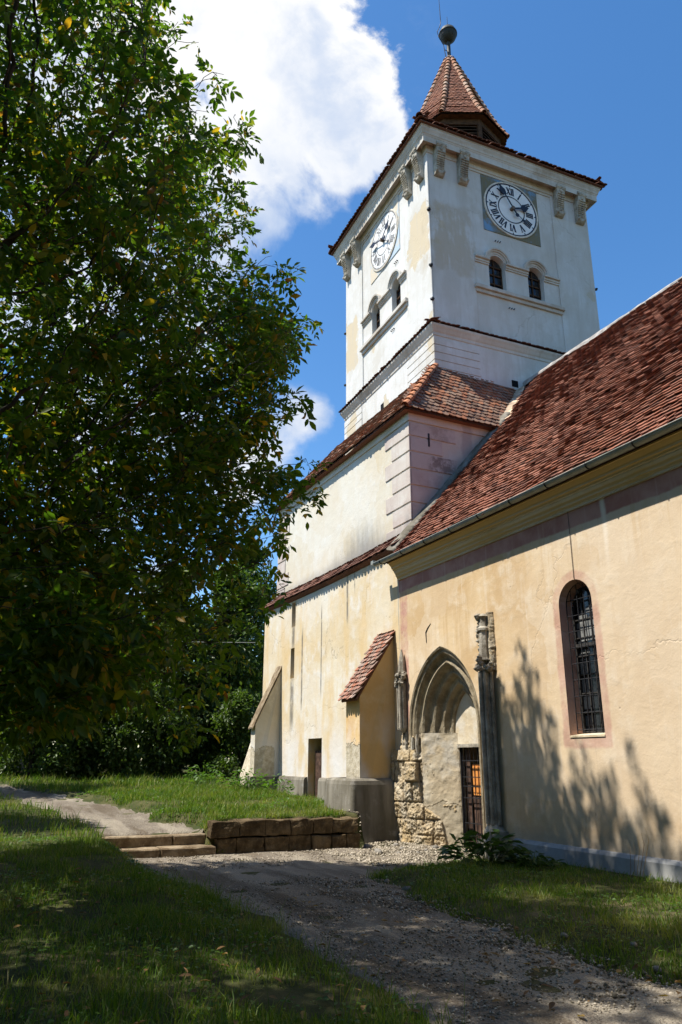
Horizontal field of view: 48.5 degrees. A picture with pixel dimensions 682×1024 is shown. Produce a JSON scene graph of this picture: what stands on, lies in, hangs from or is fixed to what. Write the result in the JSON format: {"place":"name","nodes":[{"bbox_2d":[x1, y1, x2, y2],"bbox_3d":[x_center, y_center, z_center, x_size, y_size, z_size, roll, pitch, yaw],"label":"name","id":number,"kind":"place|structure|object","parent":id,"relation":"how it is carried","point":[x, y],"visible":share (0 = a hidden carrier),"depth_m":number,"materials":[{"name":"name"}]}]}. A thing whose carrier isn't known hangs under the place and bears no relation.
{"place":"outdoors","nodes":[
{"label":"outdoors","id":0,"kind":"place"},
{"bbox_2d":[0,784,202,836],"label":"path","id":1,"kind":"structure","parent":0,"point":[116,820],"depth_m":16.08,"materials":[{"name":"beige gravel"}]},
{"bbox_2d":[0,764,681,1023],"bbox_3d":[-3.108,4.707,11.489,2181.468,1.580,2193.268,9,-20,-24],"label":"ground","id":2,"kind":"structure","parent":0,"point":[307,994],"depth_m":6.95,"materials":[{"name":"green plant"}]},
{"bbox_2d":[0,633,30,771],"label":"background tree","id":3,"kind":"object","parent":2,"relation":"on","point":[8,729],"depth_m":28.80,"materials":[{"name":"green plant"}]},
{"bbox_2d":[16,749,37,769],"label":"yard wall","id":4,"kind":"structure","parent":2,"relation":"on","point":[23,764],"depth_m":31.45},
{"bbox_2d":[0,696,77,777],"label":"shrub","id":5,"kind":"object","parent":2,"relation":"on","point":[45,762],"visible":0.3,"depth_m":24.94,"materials":[{"name":"green plant"}]},
{"bbox_2d":[22,705,108,777],"bbox_3d":[-9.190,7.546,26.078,3.480,3.486,2.490,9,-20,-24],"label":"shrub","id":6,"kind":"object","parent":2,"relation":"on","point":[83,757],"visible":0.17,"depth_m":25.47,"materials":[{"name":"green plant"}]},
{"bbox_2d":[52,576,150,779],"bbox_3d":[-9.273,6.177,28.894,4.511,7.806,5.696,-2,-18,6],"label":"background tree","id":7,"kind":"object","parent":2,"relation":"on","point":[85,771],"visible":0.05,"depth_m":25.79,"materials":[{"name":"green plant"}]},
{"bbox_2d":[87,707,144,779],"bbox_3d":[-7.684,7.915,26.070,2.163,2.898,1.721,9,-20,-24],"label":"shrub","id":8,"kind":"object","parent":2,"relation":"on","point":[116,760],"visible":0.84,"depth_m":25.79,"materials":[{"name":"green plant"}]},
{"bbox_2d":[128,552,149,744],"bbox_3d":[-11.582,7.137,37.936,6.101,11.049,6.390,9,-20,-24],"label":"background tree","id":9,"kind":"object","parent":2,"relation":"on","point":[144,618],"depth_m":37.57,"materials":[{"name":"green plant"}]},
{"bbox_2d":[101,833,215,857],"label":"stone steps","id":10,"kind":"structure","parent":2,"relation":"on","point":[169,845],"depth_m":13.31,"materials":[{"name":"beige stone"}]},
{"bbox_2d":[124,679,202,777],"bbox_3d":[-6.590,7.912,27.467,3.212,3.653,3.095,9,-20,-24],"label":"shrub","id":11,"kind":"object","parent":2,"relation":"on","point":[165,749],"visible":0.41,"depth_m":26.99,"materials":[{"name":"green plant"}]},
{"bbox_2d":[0,0,332,761],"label":"walnut tree","id":12,"kind":"object","parent":2,"relation":"on","point":[66,618],"visible":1,"depth_m":9.64,"materials":[{"name":"green plant"}]},
{"bbox_2d":[124,560,231,775],"bbox_3d":[-7.192,6.004,29.926,5.528,8.815,5.398,-15,-24,39],"label":"background tree","id":13,"kind":"object","parent":2,"relation":"on","point":[193,656],"visible":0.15,"depth_m":29.45,"materials":[{"name":"green plant"}]},
{"bbox_2d":[92,604,263,764],"bbox_3d":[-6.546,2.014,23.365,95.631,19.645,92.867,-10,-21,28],"label":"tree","id":14,"kind":"object","parent":2,"relation":"on","point":[193,662],"depth_m":52.71,"materials":[{"name":"green plant"}]},
{"bbox_2d":[178,762,227,784],"bbox_3d":[-4.193,8.074,23.163,1.608,0.813,1.601,9,-20,-24],"label":"weed clump","id":15,"kind":"object","parent":2,"relation":"on","point":[203,780],"visible":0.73,"depth_m":23.08,"materials":[{"name":"green plant"}]},
{"bbox_2d":[175,560,270,773],"bbox_3d":[-4.645,6.430,31.813,5.346,9.108,5.631,9,-20,-24],"label":"background tree","id":16,"kind":"object","parent":2,"relation":"on","point":[241,679],"visible":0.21,"depth_m":31.26,"materials":[{"name":"green plant"}]},
{"bbox_2d":[200,686,255,778],"bbox_3d":[-3.742,8.147,27.736,2.845,3.447,2.223,9,-20,-24],"label":"shrub","id":17,"kind":"object","parent":2,"relation":"on","point":[238,714],"visible":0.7,"depth_m":27.45,"materials":[{"name":"green plant"}]},
{"bbox_2d":[198,537,277,768],"bbox_3d":[-4.949,7.008,38.469,6.058,11.859,6.239,-1,-18,2],"label":"background tree","id":18,"kind":"object","parent":2,"relation":"on","point":[254,574],"visible":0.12,"depth_m":38.61,"materials":[{"name":"green plant"}]},
{"bbox_2d":[225,768,271,789],"bbox_3d":[-2.596,7.583,21.474,1.304,0.620,1.314,-2,-18,7],"label":"weed clump","id":19,"kind":"object","parent":2,"relation":"on","point":[247,783],"visible":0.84,"depth_m":21.28,"materials":[{"name":"green plant"}]},
{"bbox_2d":[262,773,294,793],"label":"weed clump","id":20,"kind":"object","parent":2,"relation":"on","point":[277,784],"visible":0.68,"depth_m":20.99,"materials":[{"name":"green plant"}]},
{"bbox_2d":[206,816,359,853],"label":"retaining wall","id":21,"kind":"structure","parent":2,"relation":"on","point":[297,832],"depth_m":14.10,"materials":[{"name":"brown stone"}]},
{"bbox_2d":[363,844,371,848],"bbox_3d":[0.525,6.575,14.833,0.176,0.148,0.147,-5,-19,17],"label":"loose stone","id":22,"kind":"object","parent":2,"relation":"on","point":[366,846],"visible":0.61,"depth_m":14.79,"materials":[{"name":"grey stone"}]},
{"bbox_2d":[239,4,681,882],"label":"church","id":23,"kind":"structure","parent":2,"relation":"on","point":[479,628],"depth_m":16.93,"materials":[{"name":"paint"}]},
{"bbox_2d":[315,751,321,797],"bbox_3d":[-0.519,7.313,20.668,0.035,1.530,0.890,9,-20,-24],"label":"side door","id":24,"kind":"structure","parent":23,"relation":"in","point":[318,754],"depth_m":20.93,"materials":[{"name":"brown wood"}]},
{"bbox_2d":[360,269,401,327],"bbox_3d":[1.525,-7.052,26.275,0.558,1.555,3.097,9,-20,-24],"label":"belfry window","id":25,"kind":"structure","parent":23,"relation":"in","point":[396,290],"depth_m":25.66,"materials":[{"name":"paint"}]},
{"bbox_2d":[367,270,406,333],"bbox_3d":[1.719,-7.174,25.903,0.545,1.555,2.857,7,-20,-21],"label":"belfry window","id":26,"kind":"structure","parent":23,"relation":"in","point":[378,304],"depth_m":26.82,"materials":[{"name":"paint"}]},
{"bbox_2d":[464,747,482,841],"bbox_3d":[2.935,5.826,15.340,0.350,2.140,0.910,9,-20,-24],"label":"portal door","id":27,"kind":"structure","parent":23,"relation":"in","point":[466,749],"depth_m":15.47,"materials":[{"name":"brown wood"}]},
{"bbox_2d":[474,248,510,290],"bbox_3d":[4.759,-7.708,24.256,1.369,1.555,0.558,9,-20,-24],"label":"belfry window","id":28,"kind":"structure","parent":23,"relation":"in","point":[497,276],"depth_m":24.38,"materials":[{"name":"paint"}]},
{"bbox_2d":[505,259,560,300],"bbox_3d":[6.194,-7.516,24.828,2.128,1.555,0.596,9,-20,-24],"label":"belfry window","id":29,"kind":"structure","parent":23,"relation":"in","point":[536,280],"depth_m":24.94,"materials":[{"name":"paint"}]},
{"bbox_2d":[559,579,604,737],"bbox_3d":[3.978,2.345,12.306,0.282,2.520,0.770,9,-20,-24],"label":"nave window","id":30,"kind":"structure","parent":23,"relation":"in","point":[582,680],"depth_m":12.46,"materials":[{"name":"black glass"}]},
{"bbox_2d":[436,829,534,867],"bbox_3d":[2.304,5.324,11.997,1.601,0.553,1.579,9,-20,-24],"label":"broad leaved plant","id":31,"kind":"object","parent":2,"relation":"on","point":[478,849],"visible":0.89,"depth_m":11.84,"materials":[{"name":"green plant"}]},
{"bbox_2d":[504,851,567,868],"bbox_3d":[2.931,5.240,11.391,0.908,0.268,0.870,9,-20,-24],"label":"broad leaved plant","id":32,"kind":"object","parent":2,"relation":"on","point":[535,861],"visible":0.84,"depth_m":11.34,"materials":[{"name":"green plant"}]},
{"bbox_2d":[560,932,568,938],"bbox_3d":[2.068,3.926,7.010,0.066,0.066,0.078,-14,-23,37],"label":"loose stone","id":33,"kind":"object","parent":2,"relation":"on","point":[565,935],"visible":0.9,"depth_m":6.99,"materials":[{"name":"grey stone"}]},
{"bbox_2d":[630,829,648,880],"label":"dry stalks","id":34,"kind":"object","parent":2,"relation":"on","point":[638,858],"visible":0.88,"depth_m":10.23,"materials":[{"name":"beige plant"}]},
{"bbox_2d":[652,965,661,973],"bbox_3d":[2.480,3.589,5.928,0.083,0.072,0.096,12,-21,-31],"label":"loose stone","id":35,"kind":"object","parent":2,"relation":"on","point":[656,967],"visible":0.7,"depth_m":5.91,"materials":[{"name":"grey stone"}]},
{"bbox_3d":[-11.251,3.266,21.516,4.957,9.307,5.255,9,-20,-24],"label":"background tree","id":36,"kind":"object","parent":2,"relation":"on","visible":0},
{"bbox_2d":[182,641,257,642],"bbox_3d":[-8.803,3.856,24.182,13.201,0.272,0.023,9,-20,-24],"label":"overhead cable","id":37,"kind":"object","parent":36,"relation":"attached to","point":[235,642],"visible":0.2,"depth_m":26.57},
{"bbox_2d":[0,0,681,758],"label":"sky","id":38,"kind":"structure","parent":0,"point":[590,88],"materials":[{"name":"blue"}]},
{"bbox_2d":[127,809,681,1023],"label":"path","id":39,"kind":"structure","parent":0,"point":[569,1012],"depth_m":6.76,"materials":[{"name":"grey gravel"}]},
{"bbox_2d":[1,867,681,1023],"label":"fallen leaves","id":40,"kind":"object","parent":39,"relation":"on","point":[331,997],"visible":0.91,"depth_m":5.86,"materials":[{"name":"brown plant"}]},
{"bbox_2d":[402,886,411,891],"bbox_3d":[0.855,4.899,9.822,0.140,0.103,0.091,-11,-6,14],"label":"loose stone","id":41,"kind":"object","parent":39,"relation":"on","point":[406,888],"visible":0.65,"depth_m":9.79,"materials":[{"name":"grey stone"}]}
]}

